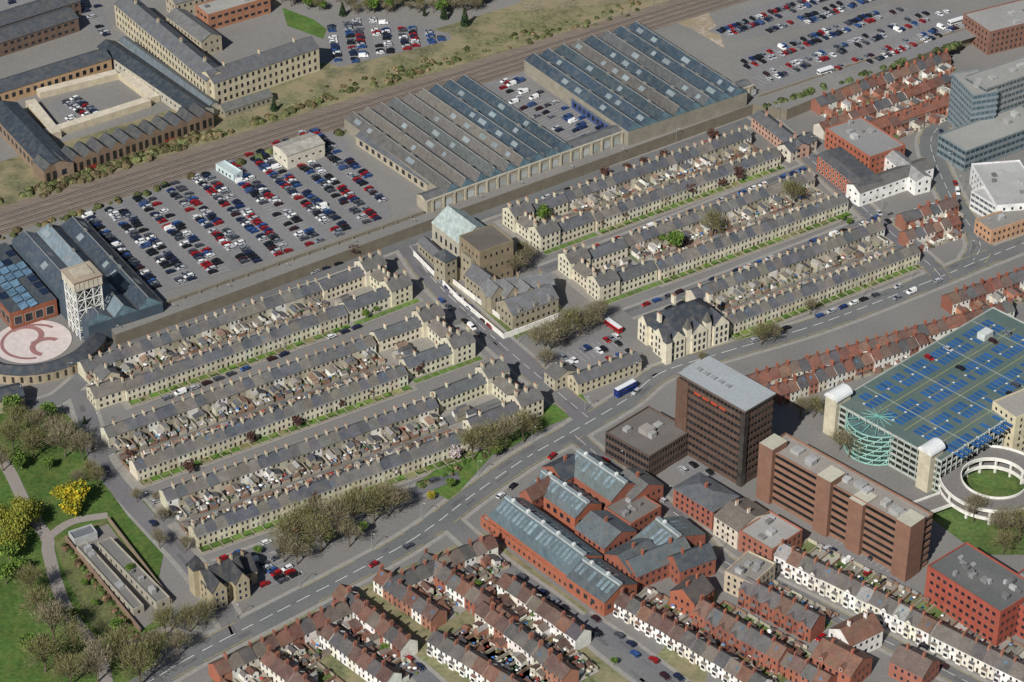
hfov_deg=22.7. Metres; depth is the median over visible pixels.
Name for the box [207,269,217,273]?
parked car
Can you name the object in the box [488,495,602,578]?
victorian baths hall
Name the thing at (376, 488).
bare tree
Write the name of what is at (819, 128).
brick terrace
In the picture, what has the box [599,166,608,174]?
purple leaved tree
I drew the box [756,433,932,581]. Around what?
brown brick office block
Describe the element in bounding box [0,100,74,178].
brick workshop
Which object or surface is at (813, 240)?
parked van
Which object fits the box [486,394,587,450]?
verge grass
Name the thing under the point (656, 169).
stone terrace
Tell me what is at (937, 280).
parked car
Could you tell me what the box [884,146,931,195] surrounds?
white rendered building
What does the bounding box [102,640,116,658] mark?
leafy tree
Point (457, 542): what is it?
pavement
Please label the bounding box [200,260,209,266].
parked car
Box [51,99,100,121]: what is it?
car park surface
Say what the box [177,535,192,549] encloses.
bare tree
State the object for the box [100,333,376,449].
stone terrace
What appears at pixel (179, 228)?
parked car
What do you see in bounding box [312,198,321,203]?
parked car
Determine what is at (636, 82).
railway works shed
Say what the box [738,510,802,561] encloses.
brick flats
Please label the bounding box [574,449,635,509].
victorian baths hall
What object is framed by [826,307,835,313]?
parked car
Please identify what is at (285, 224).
parked car
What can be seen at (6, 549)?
leafy tree
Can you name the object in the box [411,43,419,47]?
parked car
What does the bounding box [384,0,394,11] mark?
leafy tree
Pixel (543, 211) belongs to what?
leafy tree
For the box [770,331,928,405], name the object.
brick terrace
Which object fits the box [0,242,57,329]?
glass roofed mall
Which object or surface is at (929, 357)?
parked car
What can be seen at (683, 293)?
road markings
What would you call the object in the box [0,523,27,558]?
willow tree
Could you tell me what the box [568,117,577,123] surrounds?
parked van
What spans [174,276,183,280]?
parked car
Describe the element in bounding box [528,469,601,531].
victorian baths hall
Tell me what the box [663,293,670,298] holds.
parked car
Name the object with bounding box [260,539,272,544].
parked car
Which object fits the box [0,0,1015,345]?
railway embankment ground
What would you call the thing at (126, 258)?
parked car
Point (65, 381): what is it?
pavement
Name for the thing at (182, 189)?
parked car
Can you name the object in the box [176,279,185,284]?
parked car
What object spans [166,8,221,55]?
stone works wing
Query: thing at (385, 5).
bare tree
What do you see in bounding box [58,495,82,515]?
yellow flowering shrub
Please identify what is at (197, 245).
parked car
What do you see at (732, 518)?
brick flats
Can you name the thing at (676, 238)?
leafy tree
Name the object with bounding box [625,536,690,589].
brick baths annex
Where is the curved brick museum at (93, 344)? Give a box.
[0,332,106,384]
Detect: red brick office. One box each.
[924,542,1023,645]
[1015,568,1023,638]
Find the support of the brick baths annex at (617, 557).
on the ground at (786, 418)
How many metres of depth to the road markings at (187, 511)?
1034.73 m
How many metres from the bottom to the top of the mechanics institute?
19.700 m
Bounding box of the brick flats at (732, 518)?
[713,497,768,549]
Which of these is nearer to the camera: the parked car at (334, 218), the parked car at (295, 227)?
the parked car at (295, 227)
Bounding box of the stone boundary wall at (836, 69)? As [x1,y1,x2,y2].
[757,27,965,97]
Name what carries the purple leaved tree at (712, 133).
on the ground at (786, 418)
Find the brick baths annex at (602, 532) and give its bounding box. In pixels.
[574,510,636,559]
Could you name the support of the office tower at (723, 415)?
on the ground at (786, 418)
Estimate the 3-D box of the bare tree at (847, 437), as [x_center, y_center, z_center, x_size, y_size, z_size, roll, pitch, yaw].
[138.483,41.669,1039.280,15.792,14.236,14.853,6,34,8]
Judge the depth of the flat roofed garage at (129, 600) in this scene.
971.97 m
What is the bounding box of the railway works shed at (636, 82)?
[524,21,747,145]
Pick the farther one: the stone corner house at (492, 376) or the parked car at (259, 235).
the parked car at (259, 235)
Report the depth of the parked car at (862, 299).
1139.54 m
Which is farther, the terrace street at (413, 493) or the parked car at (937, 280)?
the parked car at (937, 280)
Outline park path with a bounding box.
[0,457,172,681]
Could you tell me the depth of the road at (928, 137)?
1223.75 m
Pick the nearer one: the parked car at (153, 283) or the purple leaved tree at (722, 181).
the parked car at (153, 283)
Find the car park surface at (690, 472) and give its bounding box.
[667,457,724,482]
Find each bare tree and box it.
[0,416,25,450]
[0,440,15,470]
[1,402,30,432]
[11,559,46,594]
[12,424,47,457]
[12,581,58,619]
[17,626,71,672]
[23,405,49,431]
[29,598,77,642]
[32,412,73,444]
[41,416,83,456]
[42,646,82,681]
[51,615,95,654]
[62,429,98,459]
[66,467,87,482]
[70,633,116,681]
[80,456,97,479]
[85,463,104,485]
[96,619,147,669]
[111,636,158,681]
[129,486,143,500]
[136,626,169,660]
[146,602,182,635]
[148,526,169,547]
[151,491,159,499]
[152,506,171,521]
[164,627,193,655]
[168,599,203,631]
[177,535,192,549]
[193,597,218,624]
[265,510,310,554]
[267,530,296,562]
[277,498,318,542]
[282,537,312,564]
[293,509,336,551]
[301,492,328,529]
[310,0,324,9]
[318,493,356,536]
[335,477,379,527]
[335,518,366,547]
[344,0,355,6]
[350,3,358,13]
[353,479,393,522]
[357,0,371,8]
[365,482,387,505]
[374,479,406,516]
[381,1,392,13]
[387,485,412,512]
[392,0,401,10]
[404,2,413,10]
[412,2,421,12]
[415,0,426,4]
[427,0,435,12]
[446,0,455,10]
[453,0,477,13]
[454,421,492,459]
[471,0,481,10]
[472,416,507,454]
[489,408,524,449]
[504,248,530,276]
[511,404,542,442]
[514,240,528,251]
[516,239,537,267]
[518,411,541,433]
[524,326,543,345]
[526,315,562,349]
[534,346,556,366]
[538,316,569,348]
[550,303,583,341]
[572,309,595,334]
[579,301,603,329]
[590,298,611,322]
[696,350,707,359]
[697,205,726,235]
[749,319,774,345]
[766,322,782,341]
[777,177,806,207]
[790,392,811,417]
[802,295,818,314]
[803,393,824,417]
[828,425,847,450]
[834,427,866,456]
[853,436,879,455]
[960,491,990,522]
[985,505,1020,532]
[987,525,1020,556]
[1005,503,1023,541]
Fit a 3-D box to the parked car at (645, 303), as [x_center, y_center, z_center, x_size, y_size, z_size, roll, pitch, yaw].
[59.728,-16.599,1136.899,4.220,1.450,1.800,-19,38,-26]
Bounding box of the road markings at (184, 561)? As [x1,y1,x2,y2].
[79,405,235,635]
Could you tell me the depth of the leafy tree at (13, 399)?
1060.55 m
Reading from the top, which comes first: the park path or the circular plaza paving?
the circular plaza paving
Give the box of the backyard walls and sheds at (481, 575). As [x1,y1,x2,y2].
[91,65,1023,681]
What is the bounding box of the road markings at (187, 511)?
[178,401,501,514]
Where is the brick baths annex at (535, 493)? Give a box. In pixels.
[519,475,550,510]
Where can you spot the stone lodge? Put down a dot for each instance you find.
(237, 106)
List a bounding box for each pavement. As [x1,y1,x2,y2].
[25,118,751,407]
[66,398,243,630]
[108,314,463,457]
[150,233,1023,681]
[157,382,529,527]
[210,483,434,562]
[316,608,446,681]
[395,250,595,421]
[443,517,636,681]
[536,163,813,273]
[568,434,989,681]
[588,610,691,681]
[621,209,894,319]
[746,116,955,280]
[914,126,996,257]
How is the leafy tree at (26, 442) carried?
on the park lawn at (39, 481)
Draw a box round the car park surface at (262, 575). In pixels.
[256,553,305,589]
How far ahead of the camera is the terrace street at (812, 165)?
1217.40 m
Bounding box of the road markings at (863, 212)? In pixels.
[799,152,950,284]
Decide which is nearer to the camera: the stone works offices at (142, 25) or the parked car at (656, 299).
the parked car at (656, 299)
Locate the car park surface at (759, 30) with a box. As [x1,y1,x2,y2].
[710,0,880,39]
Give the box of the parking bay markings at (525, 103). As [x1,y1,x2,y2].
[13,1,959,639]
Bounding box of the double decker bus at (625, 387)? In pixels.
[614,379,636,397]
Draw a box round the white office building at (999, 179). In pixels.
[969,160,1023,211]
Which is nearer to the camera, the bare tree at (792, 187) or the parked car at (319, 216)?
the parked car at (319, 216)
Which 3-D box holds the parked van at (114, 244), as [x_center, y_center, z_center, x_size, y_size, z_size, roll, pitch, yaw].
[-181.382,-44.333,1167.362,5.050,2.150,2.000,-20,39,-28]
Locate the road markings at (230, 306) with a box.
[112,121,741,349]
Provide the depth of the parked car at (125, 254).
1159.77 m
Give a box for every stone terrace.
[77,277,321,384]
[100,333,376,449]
[120,304,347,400]
[128,363,408,480]
[159,393,438,516]
[188,426,470,547]
[559,124,753,209]
[568,348,641,394]
[587,146,781,230]
[618,167,815,257]
[645,191,848,279]
[685,216,887,307]
[721,242,920,334]
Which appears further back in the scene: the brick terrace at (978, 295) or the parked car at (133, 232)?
the parked car at (133, 232)
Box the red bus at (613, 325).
[604,317,622,332]
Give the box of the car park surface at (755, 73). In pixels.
[738,5,975,90]
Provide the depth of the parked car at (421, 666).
933.03 m
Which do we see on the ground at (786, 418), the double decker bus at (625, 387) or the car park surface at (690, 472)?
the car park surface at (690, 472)
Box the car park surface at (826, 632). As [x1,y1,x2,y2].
[812,623,835,645]
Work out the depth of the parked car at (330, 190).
1207.82 m
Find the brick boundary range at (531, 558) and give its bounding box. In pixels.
[481,514,600,614]
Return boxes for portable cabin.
[216,160,242,180]
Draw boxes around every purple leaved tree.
[125,449,134,457]
[181,459,194,473]
[245,431,256,443]
[291,415,302,426]
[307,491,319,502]
[348,244,358,254]
[413,362,423,371]
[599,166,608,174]
[622,162,631,168]
[639,156,647,163]
[658,149,667,156]
[686,184,695,193]
[707,126,717,138]
[718,178,725,187]
[733,165,744,180]
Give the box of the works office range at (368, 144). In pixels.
[355,130,428,190]
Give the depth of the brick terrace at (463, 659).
930.15 m
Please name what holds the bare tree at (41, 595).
on the park lawn at (39, 481)
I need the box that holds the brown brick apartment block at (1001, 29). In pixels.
[962,0,1023,54]
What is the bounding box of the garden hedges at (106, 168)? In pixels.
[0,0,1016,681]
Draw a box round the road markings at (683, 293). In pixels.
[625,212,893,312]
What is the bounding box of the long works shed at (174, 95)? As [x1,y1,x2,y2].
[97,39,213,118]
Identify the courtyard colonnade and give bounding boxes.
[25,69,159,139]
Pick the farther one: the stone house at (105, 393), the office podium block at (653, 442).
the stone house at (105, 393)
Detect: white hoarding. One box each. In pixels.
[413,250,558,338]
[453,279,499,319]
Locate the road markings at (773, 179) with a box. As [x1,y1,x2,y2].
[545,167,808,268]
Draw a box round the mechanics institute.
[417,205,558,329]
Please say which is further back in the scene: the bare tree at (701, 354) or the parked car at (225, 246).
the parked car at (225, 246)
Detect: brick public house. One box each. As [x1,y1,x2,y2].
[816,146,883,193]
[824,116,904,172]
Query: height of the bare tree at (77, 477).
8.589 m
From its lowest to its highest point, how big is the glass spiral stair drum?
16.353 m
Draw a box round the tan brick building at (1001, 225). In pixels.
[974,210,1023,243]
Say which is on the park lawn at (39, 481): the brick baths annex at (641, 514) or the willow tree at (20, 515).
the willow tree at (20, 515)
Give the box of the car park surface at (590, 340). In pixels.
[547,329,641,369]
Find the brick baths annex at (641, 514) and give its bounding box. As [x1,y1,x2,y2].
[604,495,660,533]
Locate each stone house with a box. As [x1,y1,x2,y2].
[86,375,124,409]
[92,362,119,381]
[544,361,576,390]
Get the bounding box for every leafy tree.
[0,536,19,561]
[0,562,14,583]
[1,394,20,412]
[9,556,29,572]
[10,450,27,469]
[18,631,38,650]
[19,431,32,450]
[38,400,57,420]
[40,456,54,469]
[64,607,78,618]
[79,578,87,586]
[90,598,98,606]
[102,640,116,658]
[108,617,123,629]
[124,563,134,571]
[252,544,262,553]
[302,0,312,9]
[317,0,326,7]
[319,528,336,545]
[356,520,368,535]
[362,309,368,317]
[365,0,380,12]
[379,643,390,649]
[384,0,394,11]
[434,0,447,10]
[445,477,455,487]
[474,579,482,585]
[491,445,502,456]
[536,204,551,217]
[609,656,617,662]
[658,233,665,240]
[665,229,684,249]
[846,217,852,223]
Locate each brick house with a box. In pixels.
[810,637,873,681]
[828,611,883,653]
[888,643,940,681]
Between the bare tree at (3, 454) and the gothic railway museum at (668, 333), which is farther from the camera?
the gothic railway museum at (668, 333)
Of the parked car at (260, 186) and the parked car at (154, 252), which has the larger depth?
the parked car at (260, 186)
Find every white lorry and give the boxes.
[817,65,833,74]
[947,16,962,25]
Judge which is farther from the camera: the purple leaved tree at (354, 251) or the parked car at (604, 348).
the purple leaved tree at (354, 251)
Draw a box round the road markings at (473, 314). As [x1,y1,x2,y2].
[447,311,480,323]
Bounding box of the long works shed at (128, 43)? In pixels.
[117,36,218,114]
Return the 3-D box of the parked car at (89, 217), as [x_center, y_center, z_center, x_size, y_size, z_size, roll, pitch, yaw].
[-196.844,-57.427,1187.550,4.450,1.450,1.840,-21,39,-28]
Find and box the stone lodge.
[219,88,272,118]
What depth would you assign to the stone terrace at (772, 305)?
1140.41 m
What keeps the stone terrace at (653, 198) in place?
on the ground at (786, 418)
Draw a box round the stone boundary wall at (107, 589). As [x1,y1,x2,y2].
[64,536,140,632]
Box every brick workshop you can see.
[0,0,81,27]
[0,7,79,56]
[0,48,111,100]
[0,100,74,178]
[32,102,213,181]
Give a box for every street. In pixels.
[14,118,750,411]
[96,309,482,457]
[156,379,548,525]
[213,472,460,563]
[321,600,440,681]
[442,518,659,681]
[538,161,816,272]
[569,432,982,681]
[576,612,684,681]
[623,211,892,316]
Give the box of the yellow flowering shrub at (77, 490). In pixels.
[59,479,89,505]
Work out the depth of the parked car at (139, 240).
1170.13 m
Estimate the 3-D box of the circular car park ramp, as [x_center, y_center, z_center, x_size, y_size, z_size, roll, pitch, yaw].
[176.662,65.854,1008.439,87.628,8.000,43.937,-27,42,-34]
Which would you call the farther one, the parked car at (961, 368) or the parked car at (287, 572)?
the parked car at (961, 368)
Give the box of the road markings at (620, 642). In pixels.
[585,615,673,681]
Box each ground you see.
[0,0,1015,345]
[0,44,1023,681]
[115,89,1023,681]
[211,532,717,681]
[678,13,724,47]
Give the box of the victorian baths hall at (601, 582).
[566,557,637,616]
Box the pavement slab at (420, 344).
[104,148,922,556]
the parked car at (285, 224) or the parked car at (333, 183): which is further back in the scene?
the parked car at (333, 183)
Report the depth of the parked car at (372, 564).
983.06 m
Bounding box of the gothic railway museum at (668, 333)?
[638,292,728,364]
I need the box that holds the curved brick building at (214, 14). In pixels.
[195,0,270,29]
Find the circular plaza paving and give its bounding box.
[0,320,71,362]
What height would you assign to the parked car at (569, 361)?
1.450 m
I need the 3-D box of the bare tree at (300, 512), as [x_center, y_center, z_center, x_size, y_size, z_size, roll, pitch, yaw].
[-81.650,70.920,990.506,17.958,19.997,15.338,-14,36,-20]
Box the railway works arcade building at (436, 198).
[417,79,755,212]
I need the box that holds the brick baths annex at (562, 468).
[542,453,575,483]
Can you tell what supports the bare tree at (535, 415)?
on the ground at (786, 418)
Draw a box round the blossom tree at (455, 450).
[448,444,461,459]
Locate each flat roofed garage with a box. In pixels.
[68,524,97,545]
[76,542,143,615]
[97,537,169,609]
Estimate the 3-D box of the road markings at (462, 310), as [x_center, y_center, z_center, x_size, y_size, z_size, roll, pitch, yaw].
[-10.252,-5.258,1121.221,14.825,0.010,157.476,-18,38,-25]
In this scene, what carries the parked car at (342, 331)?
on the pavement slab at (420, 344)
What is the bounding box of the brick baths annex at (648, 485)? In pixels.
[620,468,663,502]
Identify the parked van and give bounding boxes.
[82,211,92,217]
[110,241,121,247]
[139,200,149,206]
[139,241,150,248]
[164,224,174,230]
[174,387,186,395]
[235,177,245,183]
[244,187,255,192]
[252,555,258,561]
[259,163,269,169]
[271,163,281,168]
[308,127,318,132]
[316,202,326,208]
[338,164,348,169]
[358,52,367,57]
[378,19,387,24]
[467,321,476,330]
[506,80,515,86]
[508,98,518,104]
[516,77,524,83]
[518,88,528,94]
[527,101,536,106]
[529,93,538,99]
[562,112,571,119]
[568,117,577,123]
[575,120,584,126]
[755,19,763,24]
[777,43,785,49]
[802,2,810,7]
[807,237,817,243]
[829,230,839,235]
[842,555,853,563]
[869,214,879,220]
[893,26,901,32]
[906,286,916,293]
[937,23,945,29]
[955,186,959,194]
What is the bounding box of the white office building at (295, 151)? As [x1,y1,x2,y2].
[272,132,324,168]
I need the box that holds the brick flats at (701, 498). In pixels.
[673,472,739,529]
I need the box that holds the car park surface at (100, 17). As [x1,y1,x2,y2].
[0,0,116,38]
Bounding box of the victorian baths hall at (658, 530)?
[631,516,705,546]
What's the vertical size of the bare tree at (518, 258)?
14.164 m
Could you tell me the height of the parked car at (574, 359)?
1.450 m
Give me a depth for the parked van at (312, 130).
1255.22 m
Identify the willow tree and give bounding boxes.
[0,499,11,526]
[0,499,36,535]
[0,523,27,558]
[8,493,32,509]
[13,497,43,527]
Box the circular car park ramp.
[912,445,1023,524]
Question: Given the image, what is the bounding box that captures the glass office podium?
[936,105,1023,171]
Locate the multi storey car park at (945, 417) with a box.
[823,307,1023,492]
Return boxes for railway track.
[0,0,740,232]
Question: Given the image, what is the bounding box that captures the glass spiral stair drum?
[844,407,894,465]
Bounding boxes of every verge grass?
[422,450,492,499]
[474,300,527,338]
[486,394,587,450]
[728,328,768,339]
[932,469,1023,554]
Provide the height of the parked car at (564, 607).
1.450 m
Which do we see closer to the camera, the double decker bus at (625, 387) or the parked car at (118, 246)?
the double decker bus at (625, 387)
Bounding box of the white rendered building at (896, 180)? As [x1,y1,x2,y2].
[846,158,933,206]
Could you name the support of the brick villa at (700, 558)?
on the ground at (786, 418)
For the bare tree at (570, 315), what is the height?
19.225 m
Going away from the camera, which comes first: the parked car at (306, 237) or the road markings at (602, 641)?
the road markings at (602, 641)
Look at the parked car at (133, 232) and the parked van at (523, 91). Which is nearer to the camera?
the parked car at (133, 232)
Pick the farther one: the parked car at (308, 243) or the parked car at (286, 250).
the parked car at (308, 243)
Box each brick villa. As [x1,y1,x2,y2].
[667,541,716,584]
[669,572,714,617]
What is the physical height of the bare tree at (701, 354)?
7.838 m
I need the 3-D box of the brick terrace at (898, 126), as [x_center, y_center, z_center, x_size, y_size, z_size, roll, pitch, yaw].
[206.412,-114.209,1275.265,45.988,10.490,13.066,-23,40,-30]
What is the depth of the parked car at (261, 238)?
1171.96 m
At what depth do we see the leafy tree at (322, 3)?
1364.72 m
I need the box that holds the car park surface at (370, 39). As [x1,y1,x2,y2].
[327,16,450,66]
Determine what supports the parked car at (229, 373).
on the ground at (786, 418)
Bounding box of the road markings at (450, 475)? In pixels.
[293,472,458,538]
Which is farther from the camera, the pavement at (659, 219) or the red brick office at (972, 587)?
the pavement at (659, 219)
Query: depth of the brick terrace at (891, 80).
1300.84 m
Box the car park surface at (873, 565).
[824,538,913,589]
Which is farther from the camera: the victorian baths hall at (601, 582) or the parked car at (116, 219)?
the parked car at (116, 219)
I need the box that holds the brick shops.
[869,96,948,133]
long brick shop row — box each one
[751,110,809,158]
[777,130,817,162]
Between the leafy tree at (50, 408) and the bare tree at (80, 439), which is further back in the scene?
the leafy tree at (50, 408)
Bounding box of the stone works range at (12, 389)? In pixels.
[0,382,25,413]
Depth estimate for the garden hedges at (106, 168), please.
1168.82 m
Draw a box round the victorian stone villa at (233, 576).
[186,550,257,610]
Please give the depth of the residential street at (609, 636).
942.93 m
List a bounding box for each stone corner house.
[318,249,412,321]
[370,299,475,379]
[429,355,543,437]
[503,192,594,251]
[558,237,657,301]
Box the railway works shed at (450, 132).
[344,74,574,193]
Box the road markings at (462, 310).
[405,246,584,414]
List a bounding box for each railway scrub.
[0,4,516,206]
[207,0,650,142]
[340,0,668,84]
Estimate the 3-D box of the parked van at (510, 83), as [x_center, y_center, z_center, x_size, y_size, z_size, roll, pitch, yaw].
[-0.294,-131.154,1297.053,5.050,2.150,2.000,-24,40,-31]
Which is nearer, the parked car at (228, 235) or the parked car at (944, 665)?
the parked car at (944, 665)
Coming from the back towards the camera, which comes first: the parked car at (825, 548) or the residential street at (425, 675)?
the parked car at (825, 548)
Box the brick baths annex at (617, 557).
[604,538,654,578]
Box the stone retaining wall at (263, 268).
[163,211,424,305]
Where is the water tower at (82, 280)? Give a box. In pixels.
[60,261,103,339]
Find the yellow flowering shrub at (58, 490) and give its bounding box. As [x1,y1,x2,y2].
[50,483,65,499]
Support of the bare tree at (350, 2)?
on the railway embankment ground at (246, 38)
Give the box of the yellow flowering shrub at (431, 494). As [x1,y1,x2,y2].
[426,490,436,498]
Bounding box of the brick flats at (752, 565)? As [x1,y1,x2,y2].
[724,550,775,596]
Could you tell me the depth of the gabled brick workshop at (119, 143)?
1236.13 m
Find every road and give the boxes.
[69,390,244,637]
[128,235,1023,681]
[398,245,598,421]
[749,114,951,279]
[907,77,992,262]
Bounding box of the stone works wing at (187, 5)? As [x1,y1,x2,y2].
[166,0,209,14]
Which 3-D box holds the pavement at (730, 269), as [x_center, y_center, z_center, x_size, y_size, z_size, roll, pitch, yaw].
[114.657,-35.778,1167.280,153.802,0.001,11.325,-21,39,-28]
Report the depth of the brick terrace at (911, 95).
1288.36 m
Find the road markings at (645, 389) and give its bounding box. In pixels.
[149,235,1022,681]
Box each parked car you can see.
[85,215,94,220]
[90,219,99,224]
[94,225,103,230]
[100,229,109,234]
[101,465,108,472]
[104,235,114,239]
[106,237,115,242]
[111,213,120,218]
[113,216,122,221]
[114,244,123,249]
[119,250,128,254]
[121,252,130,257]
[124,255,132,260]
[125,228,134,233]
[128,230,137,235]
[128,259,138,265]
[133,223,142,227]
[133,265,143,270]
[135,238,144,243]
[138,228,148,232]
[139,269,149,275]
[141,272,151,277]
[144,207,153,211]
[144,275,154,280]
[145,248,154,253]
[147,196,155,201]
[147,250,157,255]
[147,278,156,283]
[149,281,158,285]
[149,519,157,526]
[151,284,160,288]
[151,498,160,503]
[152,201,161,205]
[153,242,162,247]
[153,255,162,260]
[156,245,165,249]
[156,258,165,262]
[157,218,166,223]
[158,260,168,265]
[160,208,168,213]
[161,263,170,268]
[161,394,172,400]
[165,213,174,217]
[165,269,175,273]
[168,257,177,262]
[170,180,179,184]
[170,230,179,235]
[171,260,180,265]
[172,232,182,237]
[173,194,181,199]
[174,222,183,227]
[174,236,183,240]
[174,263,183,267]
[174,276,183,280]
[176,226,185,230]
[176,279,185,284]
[177,265,186,270]
[178,187,187,191]
[179,240,188,245]
[180,202,189,206]
[182,243,191,248]
[183,272,193,278]
[184,207,193,211]
[184,233,193,237]
[186,276,195,280]
[189,199,199,203]
[189,238,198,242]
[189,384,199,389]
[190,251,199,255]
[192,214,201,218]
[192,253,202,258]
[193,201,201,205]
[194,243,203,247]
[195,256,205,259]
[197,258,206,263]
[198,219,207,223]
[200,247,210,252]
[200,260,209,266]
[201,380,211,385]
[202,210,211,215]
[202,250,211,254]
[203,223,212,228]
[203,263,212,268]
[205,175,214,180]
[205,212,214,217]
[205,253,214,257]
[206,265,215,270]
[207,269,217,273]
[208,228,217,233]
[210,257,219,262]
[211,217,220,222]
[213,195,222,199]
[213,220,222,225]
[213,232,223,237]
[213,260,222,265]
[213,375,223,380]
[216,554,227,560]
[218,200,227,204]
[220,190,229,194]
[220,202,229,206]
[221,241,230,245]
[223,243,232,248]
[225,233,234,237]
[226,194,234,198]
[226,245,235,250]
[226,371,235,376]
[228,234,238,240]
[230,212,239,216]
[234,239,243,244]
[234,253,244,258]
[235,204,244,208]
[237,256,246,260]
[238,218,247,223]
[239,245,248,249]
[239,259,249,263]
[240,365,249,370]
[243,210,252,215]
[244,152,253,156]
[245,175,254,180]
[246,253,256,257]
[248,215,257,220]
[249,229,258,233]
[252,258,261,262]
[255,184,264,189]
[255,233,264,238]
[256,222,266,227]
[258,200,267,204]
[258,235,267,240]
[258,560,269,566]
[258,580,269,587]
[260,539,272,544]
[261,563,272,570]
[263,240,272,245]
[266,356,276,360]
[266,566,277,573]
[268,246,277,250]
[270,554,280,561]
[270,569,281,576]
[271,248,280,253]
[272,212,280,216]
[273,201,282,206]
[273,238,281,242]
[273,251,282,255]
[273,573,284,580]
[277,169,286,173]
[277,243,286,247]
[277,577,288,583]
[278,350,288,356]
[281,564,292,571]
[283,221,291,226]
[283,248,292,252]
[284,568,295,575]
[288,225,297,230]
[289,571,300,577]
[292,183,301,187]
[293,195,303,199]
[293,218,302,222]
[294,230,303,235]
[298,235,308,240]
[301,202,310,206]
[303,227,312,232]
[304,241,313,245]
[305,169,314,174]
[308,196,317,201]
[309,232,318,237]
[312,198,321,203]
[315,213,324,218]
[315,237,323,242]
[316,178,324,183]
[317,169,326,173]
[321,219,330,223]
[325,210,334,215]
[326,188,335,192]
[326,333,336,338]
[327,145,336,148]
[328,213,336,217]
[329,225,338,230]
[330,180,339,185]
[331,193,340,197]
[331,215,340,220]
[334,160,342,165]
[334,231,343,236]
[336,184,345,189]
[336,220,345,225]
[339,200,348,204]
[340,329,349,333]
[341,226,350,230]
[344,191,353,196]
[347,206,356,211]
[350,173,359,178]
[351,165,360,169]
[351,209,360,213]
[351,323,360,329]
[352,199,361,203]
[355,179,364,183]
[355,201,364,206]
[357,168,366,173]
[357,213,366,218]
[358,180,367,185]
[362,173,371,178]
[362,219,371,223]
[366,210,375,215]
[368,560,378,567]
[372,215,380,220]
[375,195,383,199]
[378,197,387,201]
[402,46,410,49]
[403,542,413,549]
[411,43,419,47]
[416,662,425,670]
[428,476,439,482]
[444,303,452,309]
[460,318,468,323]
[475,330,482,336]
[496,492,505,498]
[508,482,517,489]
[516,573,527,579]
[532,113,540,117]
[534,105,542,110]
[538,588,548,594]
[541,194,550,198]
[547,452,556,459]
[550,597,559,604]
[559,353,567,359]
[559,604,569,611]
[565,359,574,364]
[570,357,578,362]
[571,127,579,132]
[578,124,586,129]
[578,346,586,351]
[583,344,591,349]
[590,614,601,622]
[591,629,597,636]
[593,628,603,636]
[595,347,603,353]
[599,345,608,352]
[602,336,610,342]
[607,334,615,340]
[612,333,619,338]
[613,631,624,638]
[614,340,622,346]
[626,640,636,647]
[629,649,640,657]
[631,387,640,394]
[641,301,650,306]
[648,655,659,663]
[652,297,661,302]
[659,671,670,680]
[660,497,666,502]
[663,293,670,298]
[673,672,684,681]
[674,288,683,294]
[678,465,687,472]
[688,461,697,467]
[705,468,714,475]
[749,337,759,342]
[762,71,770,76]
[782,325,791,330]
[815,313,824,317]
[815,632,825,641]
[822,544,832,551]
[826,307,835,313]
[828,547,837,554]
[837,303,847,309]
[849,299,858,305]
[859,296,868,301]
[863,571,872,575]
[871,292,880,296]
[892,294,901,299]
[894,283,902,288]
[918,642,929,649]
[924,354,934,360]
[934,277,942,282]
[940,662,949,669]
[943,345,953,351]
[955,365,965,370]
[988,337,998,343]
[1002,330,1012,335]
[1009,381,1020,387]
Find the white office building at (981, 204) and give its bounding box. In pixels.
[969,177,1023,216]
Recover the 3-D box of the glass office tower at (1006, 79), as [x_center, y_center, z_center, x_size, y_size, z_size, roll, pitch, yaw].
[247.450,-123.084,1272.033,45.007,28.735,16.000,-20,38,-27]
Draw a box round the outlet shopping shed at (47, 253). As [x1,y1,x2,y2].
[12,216,162,341]
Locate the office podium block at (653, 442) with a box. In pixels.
[605,406,688,476]
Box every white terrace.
[613,587,776,681]
[774,538,947,645]
[930,619,1023,681]
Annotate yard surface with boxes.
[75,524,169,630]
[482,73,599,140]
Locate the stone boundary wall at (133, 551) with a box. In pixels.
[107,516,171,603]
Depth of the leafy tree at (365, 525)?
996.81 m
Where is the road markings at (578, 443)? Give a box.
[570,437,981,681]
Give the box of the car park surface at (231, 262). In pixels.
[80,131,391,291]
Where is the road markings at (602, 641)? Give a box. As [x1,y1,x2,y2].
[515,571,646,681]
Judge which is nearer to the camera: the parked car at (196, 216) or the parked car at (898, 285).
the parked car at (898, 285)
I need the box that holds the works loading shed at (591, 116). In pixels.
[571,98,610,128]
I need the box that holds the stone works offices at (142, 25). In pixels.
[114,0,222,96]
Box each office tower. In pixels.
[675,356,775,486]
[947,69,998,127]
[965,56,1023,112]
[992,388,1023,451]
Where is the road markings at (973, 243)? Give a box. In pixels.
[919,124,990,260]
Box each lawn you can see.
[0,410,169,681]
[55,519,164,634]
[282,8,325,38]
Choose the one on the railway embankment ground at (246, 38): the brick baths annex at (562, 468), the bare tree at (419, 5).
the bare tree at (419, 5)
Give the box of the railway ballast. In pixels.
[0,0,747,235]
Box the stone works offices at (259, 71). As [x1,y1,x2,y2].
[201,36,319,103]
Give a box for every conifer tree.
[270,98,277,111]
[338,2,346,16]
[440,4,448,19]
[460,8,469,25]
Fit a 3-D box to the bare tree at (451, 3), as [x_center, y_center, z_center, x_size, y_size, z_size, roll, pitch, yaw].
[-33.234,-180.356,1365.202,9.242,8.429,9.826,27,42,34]
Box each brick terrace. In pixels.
[208,596,351,681]
[260,645,317,681]
[319,618,408,681]
[332,583,417,660]
[372,564,449,631]
[388,530,500,595]
[417,548,526,623]
[427,625,531,681]
[473,600,568,680]
[495,572,590,651]
[528,633,584,681]
[692,594,799,674]
[738,576,825,642]
[745,296,1015,388]
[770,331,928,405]
[771,639,836,681]
[811,48,953,117]
[813,97,892,138]
[848,70,950,120]
[887,92,949,135]
[895,192,959,230]
[898,211,961,251]
[940,265,1023,314]

